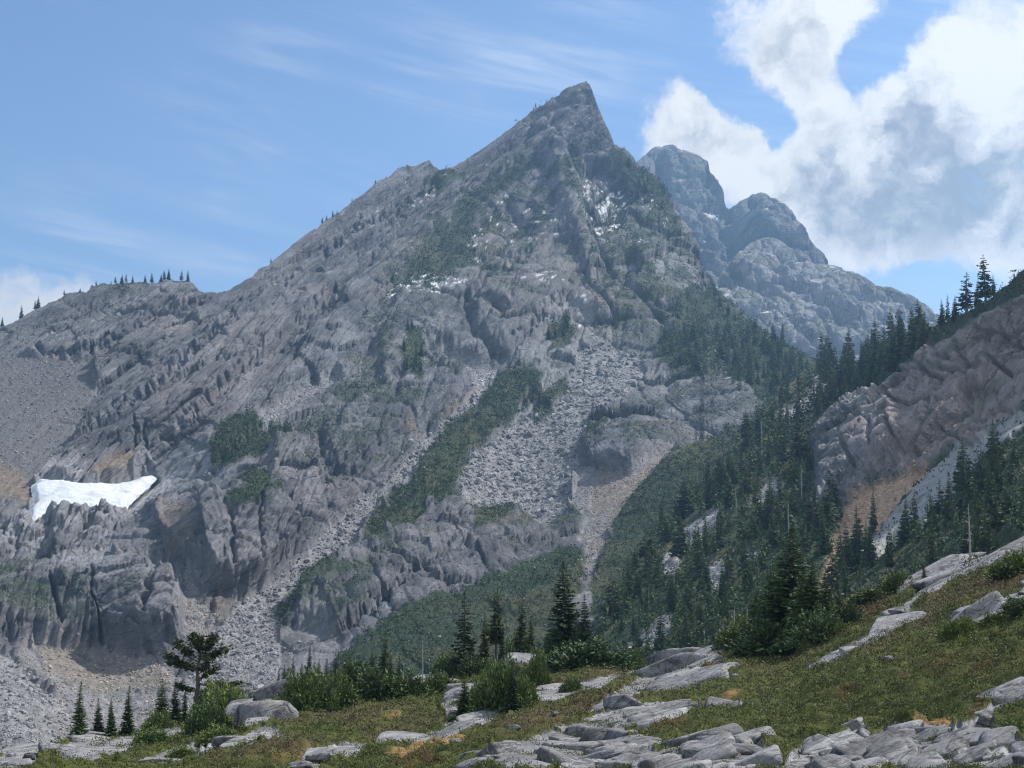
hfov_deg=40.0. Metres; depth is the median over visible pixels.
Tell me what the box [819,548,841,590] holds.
conifer tree
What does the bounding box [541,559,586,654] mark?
conifer tree
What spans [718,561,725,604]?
conifer tree
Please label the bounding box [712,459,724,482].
conifer tree
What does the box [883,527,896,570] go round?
conifer tree
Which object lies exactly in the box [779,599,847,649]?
shrub
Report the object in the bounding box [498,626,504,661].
conifer tree
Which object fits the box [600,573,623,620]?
conifer tree
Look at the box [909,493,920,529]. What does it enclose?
conifer tree
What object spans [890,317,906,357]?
conifer tree
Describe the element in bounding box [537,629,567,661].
shrub
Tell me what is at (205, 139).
sky
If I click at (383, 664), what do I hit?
conifer tree
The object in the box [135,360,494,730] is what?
talus
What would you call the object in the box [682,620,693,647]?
conifer tree
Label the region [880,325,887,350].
conifer tree
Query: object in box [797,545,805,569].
conifer tree
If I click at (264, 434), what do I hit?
woods
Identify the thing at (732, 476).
conifer tree
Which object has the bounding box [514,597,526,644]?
conifer tree
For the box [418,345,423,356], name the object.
conifer tree
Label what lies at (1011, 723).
shrub
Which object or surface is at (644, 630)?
talus
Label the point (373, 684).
shrub
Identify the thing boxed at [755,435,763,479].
conifer tree
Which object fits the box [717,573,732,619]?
conifer tree
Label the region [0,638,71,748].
talus
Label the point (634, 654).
shrub
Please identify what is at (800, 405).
talus
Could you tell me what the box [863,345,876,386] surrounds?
conifer tree
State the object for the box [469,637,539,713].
shrub
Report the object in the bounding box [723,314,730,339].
conifer tree
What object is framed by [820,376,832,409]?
conifer tree
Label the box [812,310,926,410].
woods
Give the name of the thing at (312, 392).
talus
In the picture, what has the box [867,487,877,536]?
conifer tree
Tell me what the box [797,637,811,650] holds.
shrub
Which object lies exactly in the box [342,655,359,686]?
conifer tree
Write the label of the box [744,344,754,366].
conifer tree
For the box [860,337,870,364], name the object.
conifer tree
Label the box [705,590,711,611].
conifer tree
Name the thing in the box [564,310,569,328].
conifer tree
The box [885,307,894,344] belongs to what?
conifer tree
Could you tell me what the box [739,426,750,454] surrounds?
conifer tree
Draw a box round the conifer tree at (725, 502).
[720,476,733,510]
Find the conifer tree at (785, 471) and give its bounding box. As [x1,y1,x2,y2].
[781,463,788,482]
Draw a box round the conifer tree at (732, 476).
[724,450,738,484]
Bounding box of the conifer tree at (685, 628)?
[680,608,693,647]
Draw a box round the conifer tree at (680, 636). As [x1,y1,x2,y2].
[673,621,683,647]
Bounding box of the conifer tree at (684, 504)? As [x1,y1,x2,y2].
[672,477,693,519]
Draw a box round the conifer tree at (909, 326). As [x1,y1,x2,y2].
[906,310,913,336]
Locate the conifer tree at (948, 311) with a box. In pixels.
[945,294,950,322]
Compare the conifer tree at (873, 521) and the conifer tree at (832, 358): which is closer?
the conifer tree at (873, 521)
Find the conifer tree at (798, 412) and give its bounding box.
[790,381,806,424]
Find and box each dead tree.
[421,639,423,675]
[965,505,972,560]
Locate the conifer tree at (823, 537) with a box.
[812,507,835,555]
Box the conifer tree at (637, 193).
[635,186,639,197]
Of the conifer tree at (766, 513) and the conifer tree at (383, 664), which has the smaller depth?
the conifer tree at (383, 664)
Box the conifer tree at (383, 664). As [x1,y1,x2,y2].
[377,631,390,676]
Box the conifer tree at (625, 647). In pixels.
[621,633,630,652]
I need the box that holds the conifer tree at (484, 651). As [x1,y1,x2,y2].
[476,612,491,661]
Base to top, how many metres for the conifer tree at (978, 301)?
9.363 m
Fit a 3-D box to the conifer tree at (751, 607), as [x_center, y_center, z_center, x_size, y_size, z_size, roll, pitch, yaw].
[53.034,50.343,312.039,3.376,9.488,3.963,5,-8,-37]
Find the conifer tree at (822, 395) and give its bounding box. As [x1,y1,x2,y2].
[817,381,825,408]
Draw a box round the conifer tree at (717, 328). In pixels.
[714,319,720,340]
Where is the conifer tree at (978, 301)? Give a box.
[973,279,980,306]
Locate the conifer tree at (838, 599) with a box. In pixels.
[834,586,842,608]
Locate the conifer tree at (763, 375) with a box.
[761,359,766,377]
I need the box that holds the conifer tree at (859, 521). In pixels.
[847,507,865,546]
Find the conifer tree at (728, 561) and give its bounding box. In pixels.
[724,554,735,582]
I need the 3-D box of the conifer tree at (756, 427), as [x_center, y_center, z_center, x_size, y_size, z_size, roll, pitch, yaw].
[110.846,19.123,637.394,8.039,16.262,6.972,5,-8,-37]
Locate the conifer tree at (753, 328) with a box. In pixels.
[752,318,759,332]
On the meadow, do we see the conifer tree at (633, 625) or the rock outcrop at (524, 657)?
the rock outcrop at (524, 657)
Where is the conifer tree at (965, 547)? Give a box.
[959,518,971,553]
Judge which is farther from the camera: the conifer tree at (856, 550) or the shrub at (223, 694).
the conifer tree at (856, 550)
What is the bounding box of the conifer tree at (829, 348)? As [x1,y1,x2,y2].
[816,335,833,370]
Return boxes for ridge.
[715,237,946,365]
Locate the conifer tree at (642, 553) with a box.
[637,532,647,558]
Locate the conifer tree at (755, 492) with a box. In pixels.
[751,470,759,508]
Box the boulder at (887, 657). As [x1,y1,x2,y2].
[883,655,894,660]
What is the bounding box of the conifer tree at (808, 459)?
[803,445,813,471]
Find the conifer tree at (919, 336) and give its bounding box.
[915,311,927,346]
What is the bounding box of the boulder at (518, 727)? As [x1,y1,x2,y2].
[506,724,521,730]
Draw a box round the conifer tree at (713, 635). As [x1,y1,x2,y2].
[708,622,717,645]
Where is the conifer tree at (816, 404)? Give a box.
[812,391,826,417]
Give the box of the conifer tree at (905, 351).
[900,330,910,360]
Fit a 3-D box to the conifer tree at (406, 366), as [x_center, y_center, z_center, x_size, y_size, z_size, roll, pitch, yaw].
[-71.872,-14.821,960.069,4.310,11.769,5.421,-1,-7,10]
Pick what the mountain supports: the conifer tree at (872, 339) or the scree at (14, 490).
the scree at (14, 490)
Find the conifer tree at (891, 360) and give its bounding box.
[880,331,899,371]
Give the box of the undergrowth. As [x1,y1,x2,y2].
[592,268,1023,651]
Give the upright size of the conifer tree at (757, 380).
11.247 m
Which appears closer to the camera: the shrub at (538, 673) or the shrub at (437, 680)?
the shrub at (538, 673)
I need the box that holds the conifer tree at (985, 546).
[975,506,994,554]
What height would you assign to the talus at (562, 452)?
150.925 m
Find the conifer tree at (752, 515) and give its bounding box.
[748,508,754,536]
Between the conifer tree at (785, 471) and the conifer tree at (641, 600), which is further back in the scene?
the conifer tree at (785, 471)
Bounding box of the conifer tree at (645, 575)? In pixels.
[642,550,653,581]
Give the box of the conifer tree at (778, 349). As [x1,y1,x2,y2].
[773,339,783,362]
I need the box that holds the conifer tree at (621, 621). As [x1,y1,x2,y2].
[618,603,623,633]
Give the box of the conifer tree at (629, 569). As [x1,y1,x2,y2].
[624,557,634,580]
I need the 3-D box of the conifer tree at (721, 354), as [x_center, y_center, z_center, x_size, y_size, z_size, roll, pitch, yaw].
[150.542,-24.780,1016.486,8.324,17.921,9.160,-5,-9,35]
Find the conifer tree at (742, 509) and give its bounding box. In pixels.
[740,502,745,516]
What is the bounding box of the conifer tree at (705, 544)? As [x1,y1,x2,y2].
[701,515,708,554]
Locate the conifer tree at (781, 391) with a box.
[777,379,785,402]
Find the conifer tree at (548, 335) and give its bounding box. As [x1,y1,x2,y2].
[545,326,551,339]
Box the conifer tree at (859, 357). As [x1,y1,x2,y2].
[856,345,865,375]
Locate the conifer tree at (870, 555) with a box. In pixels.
[864,520,878,566]
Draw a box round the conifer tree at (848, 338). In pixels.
[841,328,856,364]
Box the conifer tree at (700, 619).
[695,601,703,623]
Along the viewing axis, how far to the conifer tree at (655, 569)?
441.62 m
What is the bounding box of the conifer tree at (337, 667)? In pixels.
[332,648,339,681]
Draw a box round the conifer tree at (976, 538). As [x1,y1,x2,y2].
[971,512,980,552]
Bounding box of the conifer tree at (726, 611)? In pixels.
[719,592,731,630]
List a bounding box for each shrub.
[127,723,173,744]
[137,707,176,730]
[164,743,196,758]
[176,689,234,735]
[181,674,253,716]
[191,720,239,747]
[272,662,354,713]
[318,668,368,710]
[335,660,424,701]
[391,668,434,699]
[422,668,457,692]
[423,644,461,676]
[427,664,451,677]
[454,650,500,677]
[466,668,488,712]
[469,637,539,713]
[502,627,538,654]
[519,670,541,704]
[521,645,553,687]
[527,630,643,673]
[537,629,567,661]
[556,676,584,692]
[608,644,647,669]
[710,613,753,651]
[717,605,783,659]
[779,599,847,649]
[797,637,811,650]
[833,597,867,624]
[845,584,886,603]
[876,568,915,592]
[931,613,976,641]
[949,631,972,648]
[974,610,1005,628]
[983,550,1023,578]
[988,713,1023,731]
[999,593,1023,615]
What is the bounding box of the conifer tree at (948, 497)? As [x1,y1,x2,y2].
[943,474,958,521]
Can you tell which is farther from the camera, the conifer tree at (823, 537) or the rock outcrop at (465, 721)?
the conifer tree at (823, 537)
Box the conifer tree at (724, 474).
[712,454,733,497]
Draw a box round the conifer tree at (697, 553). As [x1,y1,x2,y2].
[692,526,708,572]
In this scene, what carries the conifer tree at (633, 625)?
on the hillside
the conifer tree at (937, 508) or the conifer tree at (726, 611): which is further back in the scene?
the conifer tree at (726, 611)
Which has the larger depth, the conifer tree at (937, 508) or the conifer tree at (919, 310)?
the conifer tree at (919, 310)
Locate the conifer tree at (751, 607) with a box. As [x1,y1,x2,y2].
[744,598,753,623]
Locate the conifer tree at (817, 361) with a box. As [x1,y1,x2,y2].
[815,349,821,371]
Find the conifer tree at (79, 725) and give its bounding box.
[67,680,89,740]
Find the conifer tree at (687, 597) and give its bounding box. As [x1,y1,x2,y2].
[681,581,693,617]
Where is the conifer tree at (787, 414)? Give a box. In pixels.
[784,400,789,426]
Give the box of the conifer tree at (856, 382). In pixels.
[851,365,860,392]
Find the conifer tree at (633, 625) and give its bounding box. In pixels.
[630,609,636,635]
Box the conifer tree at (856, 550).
[851,514,863,568]
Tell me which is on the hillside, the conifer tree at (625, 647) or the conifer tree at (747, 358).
the conifer tree at (625, 647)
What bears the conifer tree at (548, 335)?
on the mountain
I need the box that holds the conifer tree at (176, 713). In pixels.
[170,683,183,724]
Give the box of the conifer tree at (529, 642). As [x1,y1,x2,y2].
[526,616,535,651]
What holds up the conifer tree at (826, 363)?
on the hillside
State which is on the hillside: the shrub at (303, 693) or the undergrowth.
the undergrowth
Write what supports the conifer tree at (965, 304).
on the hillside
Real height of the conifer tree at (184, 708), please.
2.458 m
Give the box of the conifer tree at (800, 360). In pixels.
[797,349,803,369]
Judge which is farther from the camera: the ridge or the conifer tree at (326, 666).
the ridge
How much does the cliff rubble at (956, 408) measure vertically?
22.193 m
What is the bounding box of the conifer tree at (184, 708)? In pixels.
[180,691,188,720]
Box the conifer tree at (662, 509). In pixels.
[657,495,666,535]
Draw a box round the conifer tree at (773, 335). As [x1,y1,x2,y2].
[769,323,778,346]
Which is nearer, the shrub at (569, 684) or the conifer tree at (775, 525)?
the shrub at (569, 684)
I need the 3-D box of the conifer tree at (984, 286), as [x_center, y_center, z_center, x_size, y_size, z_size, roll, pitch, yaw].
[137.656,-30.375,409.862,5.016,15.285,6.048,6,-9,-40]
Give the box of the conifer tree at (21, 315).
[19,305,23,318]
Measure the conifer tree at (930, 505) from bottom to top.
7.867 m
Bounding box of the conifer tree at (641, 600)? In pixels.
[637,590,643,609]
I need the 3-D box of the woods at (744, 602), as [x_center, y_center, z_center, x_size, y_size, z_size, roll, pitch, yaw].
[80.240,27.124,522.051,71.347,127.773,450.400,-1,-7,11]
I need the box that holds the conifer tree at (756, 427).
[749,409,764,441]
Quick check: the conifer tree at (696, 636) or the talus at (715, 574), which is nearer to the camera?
the conifer tree at (696, 636)
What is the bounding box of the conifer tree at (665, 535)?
[660,522,672,541]
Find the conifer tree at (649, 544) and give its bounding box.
[641,523,663,569]
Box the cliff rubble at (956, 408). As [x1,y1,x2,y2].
[900,393,961,457]
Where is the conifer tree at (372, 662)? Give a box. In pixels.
[369,647,374,667]
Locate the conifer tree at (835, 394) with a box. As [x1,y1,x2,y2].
[828,377,838,405]
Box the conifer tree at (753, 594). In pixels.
[746,588,756,609]
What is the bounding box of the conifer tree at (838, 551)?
[833,526,843,572]
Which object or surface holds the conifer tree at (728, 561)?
on the hillside
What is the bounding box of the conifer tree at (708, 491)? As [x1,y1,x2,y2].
[700,469,718,508]
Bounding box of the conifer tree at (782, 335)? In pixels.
[779,323,785,346]
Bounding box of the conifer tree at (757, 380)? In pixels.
[756,370,759,383]
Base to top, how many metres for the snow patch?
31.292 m
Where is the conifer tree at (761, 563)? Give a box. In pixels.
[757,546,764,570]
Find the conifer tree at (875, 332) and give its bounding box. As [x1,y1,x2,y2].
[866,318,882,360]
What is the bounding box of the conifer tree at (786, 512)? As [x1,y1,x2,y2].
[778,504,796,535]
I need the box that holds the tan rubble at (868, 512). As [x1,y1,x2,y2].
[816,454,935,588]
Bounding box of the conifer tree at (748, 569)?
[738,554,756,594]
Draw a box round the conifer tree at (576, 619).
[569,609,578,653]
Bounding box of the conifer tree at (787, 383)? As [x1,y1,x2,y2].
[784,366,791,397]
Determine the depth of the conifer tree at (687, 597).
362.90 m
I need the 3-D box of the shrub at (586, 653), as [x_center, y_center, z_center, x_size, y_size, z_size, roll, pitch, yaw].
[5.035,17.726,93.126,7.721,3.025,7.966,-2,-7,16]
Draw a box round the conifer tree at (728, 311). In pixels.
[726,302,730,314]
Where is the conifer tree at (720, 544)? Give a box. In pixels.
[714,514,725,551]
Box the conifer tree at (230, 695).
[226,689,232,706]
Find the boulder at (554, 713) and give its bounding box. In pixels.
[550,711,559,715]
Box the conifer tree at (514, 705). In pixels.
[498,661,523,713]
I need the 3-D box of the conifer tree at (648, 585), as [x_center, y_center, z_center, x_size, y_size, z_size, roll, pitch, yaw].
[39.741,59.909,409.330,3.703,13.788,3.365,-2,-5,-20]
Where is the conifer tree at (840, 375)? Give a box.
[835,356,848,396]
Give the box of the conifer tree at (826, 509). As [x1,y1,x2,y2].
[819,484,838,527]
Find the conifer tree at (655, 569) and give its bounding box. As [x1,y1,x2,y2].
[649,546,662,589]
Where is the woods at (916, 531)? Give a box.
[885,419,1023,575]
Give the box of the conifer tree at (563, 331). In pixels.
[561,319,565,335]
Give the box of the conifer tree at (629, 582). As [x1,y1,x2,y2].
[621,571,639,599]
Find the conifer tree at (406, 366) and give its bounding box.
[404,357,409,369]
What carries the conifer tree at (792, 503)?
on the hillside
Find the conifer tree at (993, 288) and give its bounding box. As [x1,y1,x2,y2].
[989,279,996,295]
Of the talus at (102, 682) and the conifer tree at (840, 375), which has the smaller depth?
the talus at (102, 682)
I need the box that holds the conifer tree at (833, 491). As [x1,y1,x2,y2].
[824,470,841,505]
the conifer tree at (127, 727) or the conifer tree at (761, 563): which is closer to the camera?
the conifer tree at (127, 727)
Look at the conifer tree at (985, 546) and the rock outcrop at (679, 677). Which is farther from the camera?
the conifer tree at (985, 546)
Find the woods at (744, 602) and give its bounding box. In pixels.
[599,362,838,658]
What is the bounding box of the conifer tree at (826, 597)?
[816,573,839,624]
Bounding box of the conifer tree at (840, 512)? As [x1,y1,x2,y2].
[837,500,843,517]
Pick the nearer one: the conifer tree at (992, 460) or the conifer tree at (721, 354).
the conifer tree at (992, 460)
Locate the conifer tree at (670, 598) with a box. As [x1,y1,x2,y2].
[664,567,679,612]
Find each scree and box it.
[0,341,98,483]
[0,458,30,510]
[566,438,671,552]
[568,527,615,588]
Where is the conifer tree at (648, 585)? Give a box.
[644,567,654,611]
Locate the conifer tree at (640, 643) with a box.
[629,619,643,657]
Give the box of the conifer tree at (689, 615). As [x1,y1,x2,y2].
[678,605,693,639]
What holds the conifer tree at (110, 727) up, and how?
on the meadow
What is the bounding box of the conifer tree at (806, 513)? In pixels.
[802,496,809,523]
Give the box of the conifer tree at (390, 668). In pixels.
[388,651,394,679]
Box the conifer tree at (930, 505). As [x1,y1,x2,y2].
[927,494,933,524]
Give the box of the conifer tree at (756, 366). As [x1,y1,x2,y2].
[754,353,759,370]
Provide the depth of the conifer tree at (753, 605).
89.74 m
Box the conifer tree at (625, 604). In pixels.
[617,586,631,618]
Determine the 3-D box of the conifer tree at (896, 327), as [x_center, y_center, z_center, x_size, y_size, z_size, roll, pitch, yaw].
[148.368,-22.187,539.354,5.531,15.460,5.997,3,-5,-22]
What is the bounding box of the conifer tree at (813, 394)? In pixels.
[806,375,819,408]
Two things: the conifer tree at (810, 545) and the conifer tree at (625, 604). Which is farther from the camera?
the conifer tree at (625, 604)
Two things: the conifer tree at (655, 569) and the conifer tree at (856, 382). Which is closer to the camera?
the conifer tree at (655, 569)
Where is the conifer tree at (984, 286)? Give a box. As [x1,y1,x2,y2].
[974,258,992,302]
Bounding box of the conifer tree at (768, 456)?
[766,439,771,464]
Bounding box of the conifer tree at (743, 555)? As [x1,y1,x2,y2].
[735,539,749,575]
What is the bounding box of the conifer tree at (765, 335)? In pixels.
[759,327,771,353]
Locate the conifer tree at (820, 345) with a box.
[818,332,824,360]
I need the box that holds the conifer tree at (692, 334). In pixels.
[690,319,697,340]
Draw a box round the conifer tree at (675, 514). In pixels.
[670,497,678,524]
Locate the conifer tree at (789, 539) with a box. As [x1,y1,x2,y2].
[785,525,796,553]
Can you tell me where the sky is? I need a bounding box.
[0,0,1023,325]
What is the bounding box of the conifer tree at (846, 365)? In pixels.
[830,344,850,385]
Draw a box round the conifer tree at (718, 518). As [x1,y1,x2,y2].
[713,505,725,528]
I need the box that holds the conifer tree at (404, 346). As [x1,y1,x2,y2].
[402,336,405,350]
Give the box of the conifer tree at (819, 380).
[816,365,823,397]
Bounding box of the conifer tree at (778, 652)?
[768,575,801,655]
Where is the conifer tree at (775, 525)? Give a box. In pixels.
[766,512,780,548]
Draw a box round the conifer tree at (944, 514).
[939,485,954,523]
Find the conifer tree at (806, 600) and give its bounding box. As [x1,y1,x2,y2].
[769,558,824,651]
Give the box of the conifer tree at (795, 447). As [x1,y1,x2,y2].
[786,418,813,463]
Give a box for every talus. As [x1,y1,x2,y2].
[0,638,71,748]
[18,607,181,738]
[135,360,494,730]
[167,537,222,637]
[258,357,345,422]
[285,559,560,673]
[441,336,503,392]
[454,337,647,529]
[569,293,611,354]
[623,612,669,647]
[664,552,677,571]
[683,513,723,539]
[703,348,753,378]
[706,553,725,591]
[732,542,766,570]
[782,388,813,418]
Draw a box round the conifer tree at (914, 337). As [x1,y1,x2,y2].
[904,316,919,350]
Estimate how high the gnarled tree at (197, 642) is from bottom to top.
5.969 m
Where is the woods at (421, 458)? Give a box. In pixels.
[371,357,531,525]
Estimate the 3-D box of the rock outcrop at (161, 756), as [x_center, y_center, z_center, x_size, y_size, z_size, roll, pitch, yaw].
[-14.543,15.602,59.288,2.741,1.428,14.137,1,-7,-13]
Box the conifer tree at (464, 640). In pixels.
[450,591,476,668]
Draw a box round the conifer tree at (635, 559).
[632,548,640,569]
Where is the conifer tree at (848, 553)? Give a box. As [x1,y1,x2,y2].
[837,522,856,572]
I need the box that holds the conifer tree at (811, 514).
[798,488,826,536]
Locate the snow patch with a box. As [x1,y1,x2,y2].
[29,475,156,520]
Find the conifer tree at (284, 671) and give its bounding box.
[281,665,288,679]
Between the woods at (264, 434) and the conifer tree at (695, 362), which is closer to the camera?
the woods at (264, 434)
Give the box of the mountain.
[0,81,815,746]
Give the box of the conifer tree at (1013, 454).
[1009,434,1018,466]
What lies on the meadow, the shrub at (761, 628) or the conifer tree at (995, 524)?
the shrub at (761, 628)
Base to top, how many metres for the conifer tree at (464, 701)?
2.080 m
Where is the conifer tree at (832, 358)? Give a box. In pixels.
[830,348,839,367]
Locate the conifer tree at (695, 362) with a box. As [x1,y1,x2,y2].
[690,345,701,370]
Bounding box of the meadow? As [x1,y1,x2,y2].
[0,551,1023,767]
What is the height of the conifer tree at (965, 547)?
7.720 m
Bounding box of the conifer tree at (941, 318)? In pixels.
[937,301,944,326]
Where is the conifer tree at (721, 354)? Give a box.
[715,339,725,360]
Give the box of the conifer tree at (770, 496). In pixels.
[762,480,775,516]
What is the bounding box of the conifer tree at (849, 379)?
[846,353,856,391]
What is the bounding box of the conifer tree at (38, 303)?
[36,296,40,307]
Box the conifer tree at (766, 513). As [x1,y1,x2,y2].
[761,485,776,525]
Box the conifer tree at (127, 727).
[118,686,137,736]
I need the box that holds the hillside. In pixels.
[592,269,1023,657]
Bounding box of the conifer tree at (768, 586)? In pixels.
[748,564,778,628]
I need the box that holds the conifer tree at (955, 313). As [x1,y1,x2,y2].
[950,296,959,320]
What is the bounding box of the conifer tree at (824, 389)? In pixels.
[821,369,831,400]
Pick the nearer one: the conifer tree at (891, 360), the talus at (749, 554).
the talus at (749, 554)
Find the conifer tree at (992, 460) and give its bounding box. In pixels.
[985,427,1005,470]
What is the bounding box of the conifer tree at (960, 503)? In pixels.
[954,488,971,519]
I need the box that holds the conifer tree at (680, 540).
[667,512,688,557]
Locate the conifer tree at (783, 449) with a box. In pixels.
[775,438,788,464]
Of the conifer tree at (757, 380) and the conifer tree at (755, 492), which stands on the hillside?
the conifer tree at (755, 492)
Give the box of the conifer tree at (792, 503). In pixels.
[784,485,800,512]
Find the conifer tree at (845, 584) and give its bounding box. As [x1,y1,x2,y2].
[839,550,852,596]
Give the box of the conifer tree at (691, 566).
[688,561,694,579]
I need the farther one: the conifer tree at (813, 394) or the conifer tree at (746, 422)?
the conifer tree at (746, 422)
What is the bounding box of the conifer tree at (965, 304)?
[954,272,974,314]
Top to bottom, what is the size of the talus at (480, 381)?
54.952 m
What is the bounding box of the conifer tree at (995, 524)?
[980,490,1008,533]
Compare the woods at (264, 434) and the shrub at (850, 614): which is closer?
the shrub at (850, 614)
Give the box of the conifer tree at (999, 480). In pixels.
[991,453,1005,494]
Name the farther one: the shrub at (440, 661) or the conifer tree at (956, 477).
the conifer tree at (956, 477)
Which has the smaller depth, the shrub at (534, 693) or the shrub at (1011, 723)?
the shrub at (1011, 723)
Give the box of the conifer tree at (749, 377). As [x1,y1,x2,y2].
[744,368,753,384]
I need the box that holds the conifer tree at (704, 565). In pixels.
[695,549,710,589]
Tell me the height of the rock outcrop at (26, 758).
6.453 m
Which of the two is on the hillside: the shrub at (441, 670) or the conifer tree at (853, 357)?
the conifer tree at (853, 357)
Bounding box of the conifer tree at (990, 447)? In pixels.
[983,419,1005,471]
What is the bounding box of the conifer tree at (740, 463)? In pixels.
[738,451,744,473]
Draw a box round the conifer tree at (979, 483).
[970,459,987,497]
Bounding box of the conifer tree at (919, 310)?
[910,299,927,334]
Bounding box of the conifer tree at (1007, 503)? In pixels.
[995,485,1012,516]
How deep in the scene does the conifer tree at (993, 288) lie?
401.50 m
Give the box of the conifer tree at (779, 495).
[773,482,785,510]
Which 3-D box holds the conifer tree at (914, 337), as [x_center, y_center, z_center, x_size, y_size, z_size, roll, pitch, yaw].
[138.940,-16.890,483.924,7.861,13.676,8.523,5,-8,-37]
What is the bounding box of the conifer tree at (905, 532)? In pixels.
[895,496,912,546]
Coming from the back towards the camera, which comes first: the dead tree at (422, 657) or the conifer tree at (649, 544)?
the conifer tree at (649, 544)
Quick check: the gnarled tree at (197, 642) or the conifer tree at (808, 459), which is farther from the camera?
the conifer tree at (808, 459)
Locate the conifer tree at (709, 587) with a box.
[705,568,711,593]
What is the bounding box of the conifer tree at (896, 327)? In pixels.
[891,309,904,338]
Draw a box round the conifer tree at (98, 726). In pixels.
[90,699,104,732]
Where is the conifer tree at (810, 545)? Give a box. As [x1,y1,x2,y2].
[802,526,812,548]
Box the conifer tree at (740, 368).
[734,362,742,377]
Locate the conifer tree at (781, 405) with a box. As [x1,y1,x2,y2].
[776,395,784,431]
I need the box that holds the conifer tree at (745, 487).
[740,460,753,496]
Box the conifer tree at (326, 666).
[323,659,330,681]
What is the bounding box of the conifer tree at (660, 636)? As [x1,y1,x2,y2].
[652,607,666,654]
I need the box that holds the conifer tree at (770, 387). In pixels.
[767,375,778,395]
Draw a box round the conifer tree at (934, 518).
[929,496,940,537]
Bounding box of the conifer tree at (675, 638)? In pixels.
[671,624,678,647]
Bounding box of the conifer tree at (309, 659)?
[305,643,311,680]
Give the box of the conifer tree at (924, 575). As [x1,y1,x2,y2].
[921,561,926,578]
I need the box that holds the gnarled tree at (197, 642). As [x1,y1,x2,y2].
[156,632,250,706]
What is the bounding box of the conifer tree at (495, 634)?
[486,586,505,662]
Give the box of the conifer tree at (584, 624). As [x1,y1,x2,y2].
[573,593,593,645]
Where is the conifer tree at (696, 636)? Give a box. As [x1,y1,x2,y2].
[691,615,703,647]
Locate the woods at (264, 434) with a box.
[209,404,292,470]
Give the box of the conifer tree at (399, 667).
[396,657,402,681]
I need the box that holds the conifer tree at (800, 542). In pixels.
[790,536,808,564]
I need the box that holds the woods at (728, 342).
[661,308,809,396]
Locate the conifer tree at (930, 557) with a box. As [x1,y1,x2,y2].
[923,520,939,564]
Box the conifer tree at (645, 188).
[642,179,649,191]
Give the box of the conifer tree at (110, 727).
[104,698,118,736]
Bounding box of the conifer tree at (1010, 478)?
[1006,457,1015,487]
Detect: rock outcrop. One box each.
[0,742,47,767]
[38,726,182,760]
[136,738,199,763]
[197,724,286,754]
[226,678,298,725]
[288,741,366,767]
[376,674,618,742]
[394,674,458,681]
[441,683,473,720]
[453,722,782,767]
[504,652,535,667]
[584,695,699,729]
[590,662,739,710]
[630,644,725,676]
[704,696,745,707]
[776,677,1023,767]
[807,536,1023,669]
[950,580,1023,622]
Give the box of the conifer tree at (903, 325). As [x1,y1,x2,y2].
[900,324,905,350]
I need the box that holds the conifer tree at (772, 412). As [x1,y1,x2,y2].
[766,401,777,424]
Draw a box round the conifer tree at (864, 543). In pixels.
[858,520,868,567]
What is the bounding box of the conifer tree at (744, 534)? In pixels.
[741,524,748,542]
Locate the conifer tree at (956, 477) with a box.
[951,436,973,490]
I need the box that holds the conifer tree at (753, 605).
[745,592,761,624]
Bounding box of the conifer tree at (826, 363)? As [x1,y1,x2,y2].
[820,337,834,383]
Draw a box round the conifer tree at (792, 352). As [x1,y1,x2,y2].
[790,349,795,363]
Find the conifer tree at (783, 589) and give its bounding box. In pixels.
[745,525,819,656]
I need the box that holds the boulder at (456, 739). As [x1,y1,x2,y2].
[449,738,461,742]
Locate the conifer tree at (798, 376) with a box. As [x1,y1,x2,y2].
[795,364,802,391]
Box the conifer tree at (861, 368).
[856,348,865,384]
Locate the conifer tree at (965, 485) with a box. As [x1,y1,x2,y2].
[954,451,973,507]
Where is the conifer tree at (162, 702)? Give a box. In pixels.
[154,679,174,722]
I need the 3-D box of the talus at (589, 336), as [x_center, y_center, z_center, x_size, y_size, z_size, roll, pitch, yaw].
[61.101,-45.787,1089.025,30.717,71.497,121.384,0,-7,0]
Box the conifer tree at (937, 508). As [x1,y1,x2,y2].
[934,481,944,518]
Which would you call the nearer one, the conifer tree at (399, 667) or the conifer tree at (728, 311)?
the conifer tree at (399, 667)
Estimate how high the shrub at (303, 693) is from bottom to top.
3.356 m
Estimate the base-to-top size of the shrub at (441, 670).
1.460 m
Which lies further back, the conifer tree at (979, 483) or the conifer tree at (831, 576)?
the conifer tree at (831, 576)
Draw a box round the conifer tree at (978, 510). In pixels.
[969,489,984,529]
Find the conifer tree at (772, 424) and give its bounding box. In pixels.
[766,419,781,446]
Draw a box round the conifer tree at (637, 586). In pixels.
[633,568,642,597]
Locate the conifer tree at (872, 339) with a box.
[865,330,878,367]
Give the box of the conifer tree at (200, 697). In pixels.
[195,689,206,706]
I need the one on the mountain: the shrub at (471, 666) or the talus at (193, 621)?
the talus at (193, 621)
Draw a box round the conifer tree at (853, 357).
[847,342,855,372]
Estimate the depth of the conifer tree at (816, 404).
595.43 m
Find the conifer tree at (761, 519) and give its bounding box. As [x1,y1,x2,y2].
[747,491,768,535]
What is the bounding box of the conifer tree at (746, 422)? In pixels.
[736,410,753,440]
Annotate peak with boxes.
[637,144,827,285]
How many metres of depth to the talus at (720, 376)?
989.79 m
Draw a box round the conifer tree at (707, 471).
[703,453,711,482]
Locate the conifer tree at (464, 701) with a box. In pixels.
[447,675,473,720]
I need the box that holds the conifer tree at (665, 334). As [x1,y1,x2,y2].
[660,322,669,342]
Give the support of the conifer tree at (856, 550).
on the hillside

